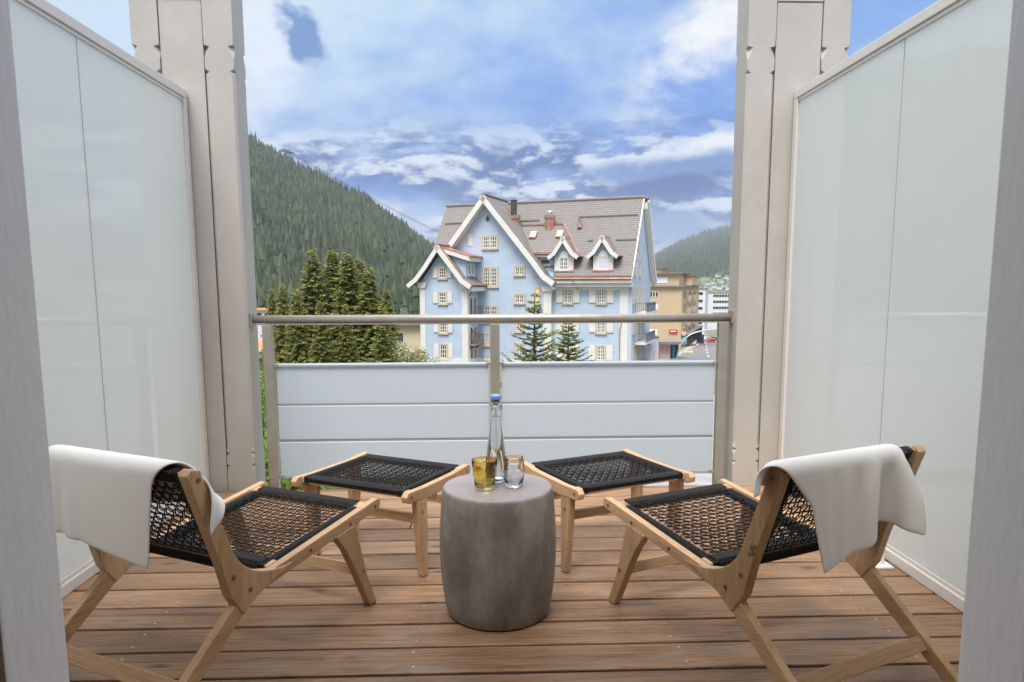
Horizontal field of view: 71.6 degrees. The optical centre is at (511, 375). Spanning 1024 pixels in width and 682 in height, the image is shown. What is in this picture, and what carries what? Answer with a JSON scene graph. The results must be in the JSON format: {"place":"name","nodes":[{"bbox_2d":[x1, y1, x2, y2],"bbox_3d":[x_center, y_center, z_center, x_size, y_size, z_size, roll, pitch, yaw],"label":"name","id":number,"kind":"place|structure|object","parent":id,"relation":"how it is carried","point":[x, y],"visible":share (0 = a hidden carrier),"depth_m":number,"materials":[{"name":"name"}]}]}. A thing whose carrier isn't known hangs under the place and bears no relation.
{"place":"outdoors","nodes":[
{"label":"outdoors","id":0,"kind":"place"},
{"bbox_2d":[260,329,716,451],"bbox_3d":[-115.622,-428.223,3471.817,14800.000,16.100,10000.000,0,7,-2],"label":"ground","id":1,"kind":"structure","parent":0,"point":[711,333],"depth_m":60.36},
{"bbox_2d":[257,308,275,339],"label":"distant apartment","id":2,"kind":"structure","parent":1,"relation":"on","point":[261,311],"depth_m":168.11,"materials":[{"name":"white"}]},
{"bbox_2d":[259,289,282,378],"bbox_3d":[-19.995,-3.146,59.462,3.215,8.202,3.262,-3,8,-22],"label":"spruce tree","id":3,"kind":"object","parent":1,"relation":"on","point":[271,305],"visible":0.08,"depth_m":59.01,"materials":[{"name":"green plant"}]},
{"bbox_2d":[258,340,293,376],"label":"white apartment","id":4,"kind":"structure","parent":1,"relation":"on","point":[260,342],"depth_m":61.66,"materials":[{"name":"white"}]},
{"bbox_2d":[259,359,305,450],"bbox_3d":[-9.021,1.991,26.108,5.851,5.515,5.551,0,7,-2],"label":"leafy bush","id":5,"kind":"object","parent":1,"relation":"on","point":[264,424],"visible":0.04,"depth_m":25.75,"materials":[{"name":"green plant"}]},
{"bbox_2d":[273,283,292,387],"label":"spruce tree","id":6,"kind":"object","parent":1,"relation":"on","point":[280,336],"visible":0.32,"depth_m":54.10,"materials":[{"name":"green plant"}]},
{"bbox_2d":[263,438,331,489],"bbox_3d":[-2.784,3.732,9.387,2.101,6.243,2.235,0,7,-2],"label":"leafy bush","id":7,"kind":"object","parent":1,"relation":"on","point":[285,483],"visible":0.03,"depth_m":8.38,"materials":[{"name":"green plant"}]},
{"bbox_2d":[280,288,314,362],"bbox_3d":[-15.490,-2.296,51.522,3.554,8.120,3.610,-7,10,-42],"label":"spruce tree","id":8,"kind":"object","parent":1,"relation":"on","point":[297,350],"visible":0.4,"depth_m":51.23,"materials":[{"name":"green plant"}]},
{"bbox_2d":[292,248,337,362],"bbox_3d":[-15.911,-4.582,57.617,6.194,11.322,6.292,0,7,-1],"label":"spruce tree","id":9,"kind":"object","parent":1,"relation":"on","point":[315,294],"visible":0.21,"depth_m":56.71,"materials":[{"name":"green plant"}]},
{"bbox_2d":[305,300,337,362],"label":"spruce tree","id":10,"kind":"object","parent":1,"relation":"on","point":[322,351],"visible":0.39,"depth_m":47.46,"materials":[{"name":"green plant"}]},
{"bbox_2d":[317,250,352,339],"bbox_3d":[-14.880,-4.686,59.522,6.809,11.580,6.908,5,9,34],"label":"spruce tree","id":11,"kind":"object","parent":1,"relation":"on","point":[331,283],"visible":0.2,"depth_m":58.64,"materials":[{"name":"green plant"}]},
{"bbox_2d":[334,304,363,362],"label":"spruce tree","id":12,"kind":"object","parent":1,"relation":"on","point":[347,353],"visible":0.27,"depth_m":48.53,"materials":[{"name":"green plant"}]},
{"bbox_2d":[326,252,373,362],"bbox_3d":[-12.854,-4.133,56.598,6.515,11.222,6.122,7,10,43],"label":"spruce tree","id":13,"kind":"object","parent":1,"relation":"on","point":[346,287],"visible":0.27,"depth_m":55.81,"materials":[{"name":"green plant"}]},
{"bbox_2d":[355,259,373,312],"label":"spruce tree","id":14,"kind":"object","parent":1,"relation":"on","point":[359,266],"visible":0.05,"depth_m":62.71,"materials":[{"name":"green plant"}]},
{"bbox_2d":[332,477,407,489],"bbox_3d":[-2.220,3.801,10.476,2.205,5.828,2.328,0,7,-2],"label":"leafy bush","id":15,"kind":"object","parent":1,"relation":"on","point":[346,489],"visible":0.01,"depth_m":9.60,"materials":[{"name":"green plant"}]},
{"bbox_2d":[351,265,403,362],"bbox_3d":[-10.982,-3.648,55.474,5.404,9.879,5.490,-7,10,-44],"label":"spruce tree","id":16,"kind":"object","parent":1,"relation":"on","point":[366,334],"visible":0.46,"depth_m":55.02,"materials":[{"name":"green plant"}]},
{"bbox_2d":[360,306,404,362],"bbox_3d":[-8.082,-1.060,44.829,4.915,6.847,4.627,-7,10,-42],"label":"young spruce","id":17,"kind":"object","parent":1,"relation":"on","point":[383,358],"visible":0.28,"depth_m":44.69,"materials":[{"name":"green plant"}]},
{"bbox_2d":[381,289,404,362],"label":"spruce tree","id":18,"kind":"object","parent":1,"relation":"on","point":[389,309],"visible":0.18,"depth_m":61.37,"materials":[{"name":"green plant"}]},
{"bbox_2d":[394,324,420,356],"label":"flat roofed house","id":19,"kind":"structure","parent":1,"relation":"on","point":[410,334],"depth_m":99.87,"materials":[{"name":"white"}]},
{"bbox_2d":[394,332,403,341],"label":"window frame","id":20,"kind":"structure","parent":19,"relation":"in","point":[401,335],"depth_m":99.68,"materials":[{"name":"white"}]},
{"bbox_2d":[389,339,429,362],"bbox_3d":[-8.708,-1.328,59.858,3.450,3.527,3.402,0,7,-2],"label":"flowering shrub","id":21,"kind":"object","parent":1,"relation":"on","point":[420,352],"visible":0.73,"depth_m":59.52,"materials":[{"name":"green plant"}]},
{"bbox_2d":[409,356,439,361],"bbox_3d":[-7.156,-0.480,58.270,3.562,2.244,2.581,0,7,-2],"label":"shrub","id":22,"kind":"object","parent":1,"relation":"on","point":[418,360],"visible":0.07,"depth_m":58.38,"materials":[{"name":"green plant"}]},
{"bbox_2d":[406,192,656,361],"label":"blue house","id":23,"kind":"structure","parent":1,"relation":"on","point":[490,254],"depth_m":71.65,"materials":[{"name":"paint"}]},
{"bbox_2d":[437,266,447,279],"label":"window","id":24,"kind":"structure","parent":23,"relation":"in","point":[441,270],"depth_m":71.15,"materials":[{"name":"wood"}]},
{"bbox_2d":[437,292,447,304],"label":"window","id":25,"kind":"structure","parent":23,"relation":"in","point":[442,296],"depth_m":71.49,"materials":[{"name":"wood"}]},
{"bbox_2d":[438,322,448,334],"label":"window","id":26,"kind":"structure","parent":23,"relation":"in","point":[442,328],"depth_m":71.87,"materials":[{"name":"wood"}]},
{"bbox_2d":[439,343,447,358],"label":"window","id":27,"kind":"structure","parent":23,"relation":"in","point":[443,347],"depth_m":72.17,"materials":[{"name":"wood"}]},
{"bbox_2d":[468,264,470,275],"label":"window","id":28,"kind":"structure","parent":23,"relation":"in","point":[469,265],"depth_m":71.48,"materials":[{"name":"grey"}]},
{"bbox_2d":[467,234,473,245],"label":"slit window","id":29,"kind":"structure","parent":23,"relation":"in","point":[470,236],"depth_m":72.90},
{"bbox_2d":[469,295,472,313],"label":"arched door","id":30,"kind":"structure","parent":23,"relation":"in","point":[470,297],"depth_m":71.53,"materials":[{"name":"grey"}]},
{"bbox_2d":[470,325,472,343],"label":"arched door","id":31,"kind":"structure","parent":23,"relation":"in","point":[471,327],"depth_m":71.80,"materials":[{"name":"grey"}]},
{"bbox_2d":[471,264,473,275],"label":"window","id":32,"kind":"structure","parent":23,"relation":"in","point":[472,265],"depth_m":72.18,"materials":[{"name":"grey"}]},
{"bbox_2d":[473,295,476,313],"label":"arched door","id":33,"kind":"structure","parent":23,"relation":"in","point":[474,296],"depth_m":72.46,"materials":[{"name":"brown wood"}]},
{"bbox_2d":[473,324,476,342],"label":"arched door","id":34,"kind":"structure","parent":23,"relation":"in","point":[474,326],"depth_m":72.61,"materials":[{"name":"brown wood"}]},
{"bbox_2d":[473,347,477,357],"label":"arched door","id":35,"kind":"structure","parent":23,"relation":"in","point":[475,355],"depth_m":72.98,"materials":[{"name":"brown wood"}]},
{"bbox_2d":[482,355,488,360],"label":"window","id":36,"kind":"structure","parent":23,"relation":"in","point":[484,356],"depth_m":73.84,"materials":[{"name":"stone"}]},
{"bbox_2d":[482,333,489,346],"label":"window","id":37,"kind":"structure","parent":23,"relation":"in","point":[486,335],"depth_m":73.61,"materials":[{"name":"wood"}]},
{"bbox_2d":[481,235,498,249],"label":"window","id":38,"kind":"structure","parent":23,"relation":"in","point":[489,242],"depth_m":72.19,"materials":[{"name":"wood"}]},
{"bbox_2d":[482,305,497,313],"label":"window","id":39,"kind":"structure","parent":23,"relation":"in","point":[487,309],"depth_m":73.06,"materials":[{"name":"wood"}]},
{"bbox_2d":[482,267,498,287],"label":"window","id":40,"kind":"structure","parent":23,"relation":"in","point":[489,275],"depth_m":72.65,"materials":[{"name":"wood"}]},
{"bbox_2d":[513,324,524,332],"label":"window","id":41,"kind":"structure","parent":23,"relation":"in","point":[516,326],"depth_m":72.29,"materials":[{"name":"wood"}]},
{"bbox_2d":[513,343,524,357],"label":"window","id":42,"kind":"structure","parent":23,"relation":"in","point":[518,352],"depth_m":72.56,"materials":[{"name":"wood"}]},
{"bbox_2d":[514,266,524,275],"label":"window","id":43,"kind":"structure","parent":23,"relation":"in","point":[518,270],"depth_m":71.49,"materials":[{"name":"wood"}]},
{"bbox_2d":[514,293,524,303],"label":"window","id":44,"kind":"structure","parent":23,"relation":"in","point":[519,298],"depth_m":71.84,"materials":[{"name":"wood"}]},
{"bbox_2d":[533,296,539,304],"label":"window","id":45,"kind":"structure","parent":23,"relation":"in","point":[537,298],"depth_m":71.17,"materials":[{"name":"yellow wood"}]},
{"bbox_2d":[534,287,540,295],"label":"window","id":46,"kind":"structure","parent":23,"relation":"in","point":[536,289],"depth_m":71.05,"materials":[{"name":"yellow wood"}]},
{"bbox_2d":[559,257,568,270],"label":"window","id":47,"kind":"structure","parent":23,"relation":"in","point":[563,261],"depth_m":70.38,"materials":[{"name":"grey"}]},
{"bbox_2d":[561,290,573,304],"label":"window","id":48,"kind":"structure","parent":23,"relation":"in","point":[567,294],"depth_m":70.72,"materials":[{"name":"stone"}]},
{"bbox_2d":[562,323,572,333],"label":"window","id":49,"kind":"structure","parent":23,"relation":"in","point":[562,323],"depth_m":71.14,"materials":[{"name":"stone"}]},
{"bbox_2d":[562,344,572,360],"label":"window","id":50,"kind":"structure","parent":23,"relation":"in","point":[570,347],"depth_m":71.42,"materials":[{"name":"stone"}]},
{"bbox_2d":[595,345,605,360],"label":"window","id":51,"kind":"structure","parent":23,"relation":"in","point":[600,350],"depth_m":70.27,"materials":[{"name":"stone"}]},
{"bbox_2d":[595,323,606,333],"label":"window","id":52,"kind":"structure","parent":23,"relation":"in","point":[601,328],"depth_m":69.93,"materials":[{"name":"stone"}]},
{"bbox_2d":[595,290,607,304],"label":"window","id":53,"kind":"structure","parent":23,"relation":"in","point":[601,295],"depth_m":69.56,"materials":[{"name":"stone"}]},
{"bbox_2d":[598,256,607,269],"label":"window","id":54,"kind":"structure","parent":23,"relation":"in","point":[602,260],"depth_m":69.03,"materials":[{"name":"white"}]},
{"bbox_2d":[632,345,633,360],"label":"window","id":55,"kind":"structure","parent":23,"relation":"in","point":[633,345],"depth_m":69.74,"materials":[{"name":"stone"}]},
{"bbox_2d":[633,287,634,303],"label":"window","id":56,"kind":"structure","parent":23,"relation":"in","point":[633,287],"depth_m":68.94,"materials":[{"name":"stone"}]},
{"bbox_2d":[634,259,636,276],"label":"window","id":57,"kind":"structure","parent":23,"relation":"in","point":[635,272],"depth_m":69.24,"materials":[{"name":"stone"}]},
{"bbox_2d":[635,323,636,342],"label":"window","id":58,"kind":"structure","parent":23,"relation":"in","point":[635,323],"depth_m":70.79,"materials":[{"name":"stone"}]},
{"bbox_2d":[635,345,636,360],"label":"window","id":59,"kind":"structure","parent":23,"relation":"in","point":[635,345],"depth_m":71.24,"materials":[{"name":"glass"}]},
{"bbox_2d":[635,287,637,312],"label":"window","id":60,"kind":"structure","parent":23,"relation":"in","point":[636,299],"depth_m":70.39,"materials":[{"name":"stone"}]},
{"bbox_2d":[638,345,640,360],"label":"window","id":61,"kind":"structure","parent":23,"relation":"in","point":[639,346],"depth_m":73.22,"materials":[{"name":"glass"}]},
{"bbox_2d":[639,323,640,340],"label":"window","id":62,"kind":"structure","parent":23,"relation":"in","point":[639,323],"depth_m":73.00,"materials":[{"name":"glass"}]},
{"bbox_2d":[639,259,641,276],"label":"window","id":63,"kind":"structure","parent":23,"relation":"in","point":[640,261],"depth_m":71.89,"materials":[{"name":"glass"}]},
{"bbox_2d":[639,287,641,311],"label":"window","id":64,"kind":"structure","parent":23,"relation":"in","point":[640,295],"depth_m":72.44,"materials":[{"name":"stone"}]},
{"bbox_2d":[641,345,643,359],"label":"window","id":65,"kind":"structure","parent":23,"relation":"in","point":[642,358],"depth_m":74.59,"materials":[{"name":"stone"}]},
{"bbox_2d":[642,323,643,339],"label":"window","id":66,"kind":"structure","parent":23,"relation":"in","point":[642,323],"depth_m":74.71,"materials":[{"name":"glass"}]},
{"bbox_2d":[643,287,644,310],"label":"window","id":67,"kind":"structure","parent":23,"relation":"in","point":[643,287],"depth_m":74.60,"materials":[{"name":"stone"}]},
{"bbox_2d":[641,336,659,360],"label":"terrace wall","id":68,"kind":"structure","parent":1,"relation":"on","point":[650,351],"depth_m":76.67,"materials":[{"name":"grey"}]},
{"bbox_2d":[676,329,716,359],"bbox_3d":[16.150,-1.921,60.815,4.279,4.224,0.300,0,7,-2],"label":"street lamp","id":69,"kind":"object","parent":1,"relation":"on","point":[688,336],"visible":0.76,"depth_m":60.56,"materials":[{"name":"silver metal"}]},
{"bbox_2d":[698,288,708,336],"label":"narrow tower","id":70,"kind":"structure","parent":1,"relation":"on","point":[703,300],"depth_m":300.95,"materials":[{"name":"white"}]},
{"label":"facade wall","id":71,"kind":"structure","parent":1,"relation":"on","visible":0},
{"bbox_2d":[0,0,68,681],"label":"door jamb","id":72,"kind":"object","parent":71,"relation":"attached to","point":[32,640],"depth_m":1.03,"materials":[{"name":"paint"}]},
{"bbox_2d":[958,0,1023,681],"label":"door jamb","id":73,"kind":"object","parent":71,"relation":"attached to","point":[992,643],"depth_m":1.09,"materials":[{"name":"paint"}]},
{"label":"balcony slab","id":74,"kind":"structure","parent":71,"relation":"attached to","visible":0},
{"bbox_2d":[62,485,962,681],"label":"deck","id":75,"kind":"structure","parent":74,"relation":"on","point":[677,622],"depth_m":2.55,"materials":[{"name":"brown wood"}]},
{"bbox_2d":[9,0,209,597],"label":"privacy screen","id":76,"kind":"object","parent":75,"relation":"on","point":[104,127],"visible":0.56,"depth_m":3.12,"materials":[{"name":"white"}]},
{"bbox_2d":[128,0,265,491],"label":"timber column","id":77,"kind":"structure","parent":75,"relation":"attached to","point":[195,49],"depth_m":4.03,"materials":[{"name":"white paint"}]},
{"bbox_2d":[64,465,379,681],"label":"lounge chair","id":78,"kind":"object","parent":75,"relation":"on","point":[247,571],"visible":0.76,"depth_m":2.24,"materials":[{"name":"brown wood"}]},
{"bbox_2d":[49,445,224,568],"bbox_3d":[-1.106,0.372,2.063,0.641,0.309,0.138,3,8,22],"label":"towel","id":79,"kind":"object","parent":78,"relation":"on","point":[102,500],"visible":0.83,"depth_m":2.02,"materials":[{"name":"white fabric"}]},
{"bbox_2d":[291,452,469,576],"bbox_3d":[-0.568,0.608,3.171,0.597,0.386,0.523,3,8,25],"label":"footstool","id":80,"kind":"object","parent":75,"relation":"on","point":[419,491],"visible":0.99,"depth_m":3.04,"materials":[{"name":"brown wood"}]},
{"bbox_2d":[440,473,555,630],"bbox_3d":[-0.051,0.634,2.623,0.428,0.471,0.428,0,7,-2],"label":"side table","id":81,"kind":"object","parent":75,"relation":"on","point":[498,551],"visible":0.92,"depth_m":2.45,"materials":[{"name":"concrete"}]},
{"bbox_2d":[471,456,497,490],"bbox_3d":[-0.098,0.352,2.543,0.094,0.106,0.094,0,7,-2],"label":"amber tumbler","id":82,"kind":"object","parent":81,"relation":"on","point":[484,468],"visible":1,"depth_m":2.51,"materials":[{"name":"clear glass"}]},
{"bbox_2d":[486,394,505,482],"bbox_3d":[-0.059,0.230,2.629,0.080,0.327,0.080,0,7,-2],"label":"water bottle","id":83,"kind":"object","parent":81,"relation":"on","point":[496,447],"visible":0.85,"depth_m":2.60,"materials":[{"name":"clear glass"}]},
{"bbox_2d":[503,455,524,487],"bbox_3d":[0.007,0.347,2.566,0.077,0.110,0.077,0,7,-2],"label":"clear tumbler","id":84,"kind":"object","parent":81,"relation":"on","point":[513,469],"visible":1,"depth_m":2.54,"materials":[{"name":"clear glass"}]},
{"bbox_2d":[524,449,695,572],"bbox_3d":[0.418,0.600,3.208,0.597,0.386,0.523,-4,8,-26],"label":"footstool","id":85,"kind":"object","parent":75,"relation":"on","point":[568,490],"visible":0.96,"depth_m":3.08,"materials":[{"name":"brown wood"}]},
{"bbox_2d":[603,445,957,681],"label":"lounge chair","id":86,"kind":"object","parent":75,"relation":"on","point":[727,570],"visible":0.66,"depth_m":2.22,"materials":[{"name":"brown wood"}]},
{"bbox_2d":[753,444,925,572],"bbox_3d":[0.906,0.376,2.054,0.604,0.332,0.186,-3,8,-18],"label":"towel","id":87,"kind":"object","parent":86,"relation":"on","point":[853,496],"visible":0.96,"depth_m":2.02,"materials":[{"name":"white fabric"}]},
{"bbox_2d":[723,0,851,484],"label":"timber column","id":88,"kind":"structure","parent":75,"relation":"attached to","point":[785,49],"depth_m":4.08,"materials":[{"name":"white paint"}]},
{"bbox_2d":[249,310,733,487],"bbox_3d":[-0.103,0.317,4.294,2.845,1.400,0.070,0,7,-2],"label":"balcony railing","id":89,"kind":"object","parent":88,"relation":"attached to","point":[327,414],"visible":0.8,"depth_m":4.28,"materials":[{"name":"metal"}]},
{"bbox_2d":[778,0,1012,611],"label":"privacy screen","id":90,"kind":"object","parent":75,"relation":"on","point":[896,145],"visible":0.6,"depth_m":2.96,"materials":[{"name":"white"}]},
{"bbox_2d":[47,0,937,253],"label":"sky","id":91,"kind":"structure","parent":0,"point":[425,106],"materials":[{"name":"blue"}]},
{"bbox_2d":[566,395,714,485],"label":"square","id":92,"kind":"structure","parent":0,"point":[703,478],"depth_m":29.16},
{"bbox_2d":[500,293,569,395],"bbox_3d":[1.469,-1.158,42.332,4.898,7.526,5.022,-7,10,-42],"label":"young spruce","id":93,"kind":"object","parent":92,"relation":"on","point":[533,356],"visible":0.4,"depth_m":42.01,"materials":[{"name":"green plant"}]},
{"bbox_2d":[542,323,592,360],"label":"young spruce","id":94,"kind":"object","parent":92,"relation":"on","point":[561,349],"visible":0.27,"depth_m":41.08,"materials":[{"name":"green plant"}]},
{"bbox_2d":[658,342,696,360],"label":"pavement","id":95,"kind":"structure","parent":0,"point":[694,344],"depth_m":125.08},
{"bbox_2d":[658,339,686,358],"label":"kiosk","id":96,"kind":"object","parent":95,"relation":"on","point":[668,348],"visible":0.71,"depth_m":84.94,"materials":[{"name":"pink"}]},
{"bbox_2d":[650,267,702,346],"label":"apartment block","id":97,"kind":"structure","parent":95,"relation":"on","point":[674,292],"depth_m":162.91,"materials":[{"name":"beige"}]},
{"bbox_2d":[650,291,657,296],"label":"window frame","id":98,"kind":"structure","parent":97,"relation":"in","point":[652,293],"depth_m":162.36,"materials":[{"name":"white"}]},
{"bbox_2d":[682,331,686,340],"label":"street sign","id":99,"kind":"object","parent":95,"relation":"on","point":[683,334],"visible":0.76,"depth_m":119.05,"materials":[{"name":"red metal"}]},
{"bbox_2d":[665,340,716,360],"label":"road","id":100,"kind":"structure","parent":0,"point":[700,352],"depth_m":104.21,"materials":[{"name":"asphalt"}]},
{"bbox_2d":[696,334,703,343],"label":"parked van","id":101,"kind":"object","parent":100,"relation":"on","point":[700,339],"visible":0.79,"depth_m":204.53,"materials":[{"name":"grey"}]},
{"bbox_2d":[707,338,714,342],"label":"parked car","id":102,"kind":"object","parent":100,"relation":"on","point":[709,340],"visible":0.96,"depth_m":215.86,"materials":[{"name":"red"}]},
{"bbox_2d":[698,269,729,291],"bbox_3d":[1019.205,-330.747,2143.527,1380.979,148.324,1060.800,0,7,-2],"label":"meadow","id":103,"kind":"structure","parent":0,"point":[703,279],"depth_m":1851.23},
{"bbox_2d":[707,292,728,328],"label":"office building","id":104,"kind":"structure","parent":0,"point":[717,302],"depth_m":381.08,"materials":[{"name":"white"}]},
{"bbox_2d":[713,300,727,302],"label":"window frame","id":105,"kind":"structure","parent":104,"relation":"in","point":[714,301],"depth_m":380.73,"materials":[{"name":"white"}]},
{"bbox_2d":[713,306,727,308],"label":"window frame","id":106,"kind":"structure","parent":104,"relation":"in","point":[714,307],"depth_m":381.10,"materials":[{"name":"white"}]},
{"bbox_2d":[713,294,728,296],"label":"window frame","id":107,"kind":"structure","parent":104,"relation":"in","point":[714,295],"depth_m":380.31,"materials":[{"name":"white"}]},
{"bbox_3d":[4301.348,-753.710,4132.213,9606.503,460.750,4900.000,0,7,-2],"label":"far hill","id":108,"kind":"structure","parent":0,"visible":0},
{"bbox_2d":[655,223,730,278],"bbox_3d":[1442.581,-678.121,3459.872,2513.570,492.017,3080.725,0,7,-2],"label":"hill forest","id":109,"kind":"object","parent":108,"relation":"on","point":[704,253],"visible":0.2,"depth_m":2956.84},
{"bbox_3d":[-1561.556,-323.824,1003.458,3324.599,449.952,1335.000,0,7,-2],"label":"hill","id":110,"kind":"structure","parent":0,"visible":0},
{"bbox_2d":[281,149,294,163],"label":"cable car pylon","id":111,"kind":"object","parent":110,"relation":"on","point":[287,151],"visible":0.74,"depth_m":1247.29,"materials":[{"name":"grey"}]},
{"bbox_2d":[290,153,436,231],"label":"ropeway cable","id":112,"kind":"object","parent":111,"relation":"attached to","point":[360,191],"visible":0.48,"depth_m":1235.47,"materials":[{"name":"grey metal"}]},
{"bbox_2d":[248,132,434,314],"bbox_3d":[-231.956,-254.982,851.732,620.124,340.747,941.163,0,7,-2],"label":"hill forest","id":113,"kind":"object","parent":110,"relation":"on","point":[298,211],"visible":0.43,"depth_m":674.94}
]}

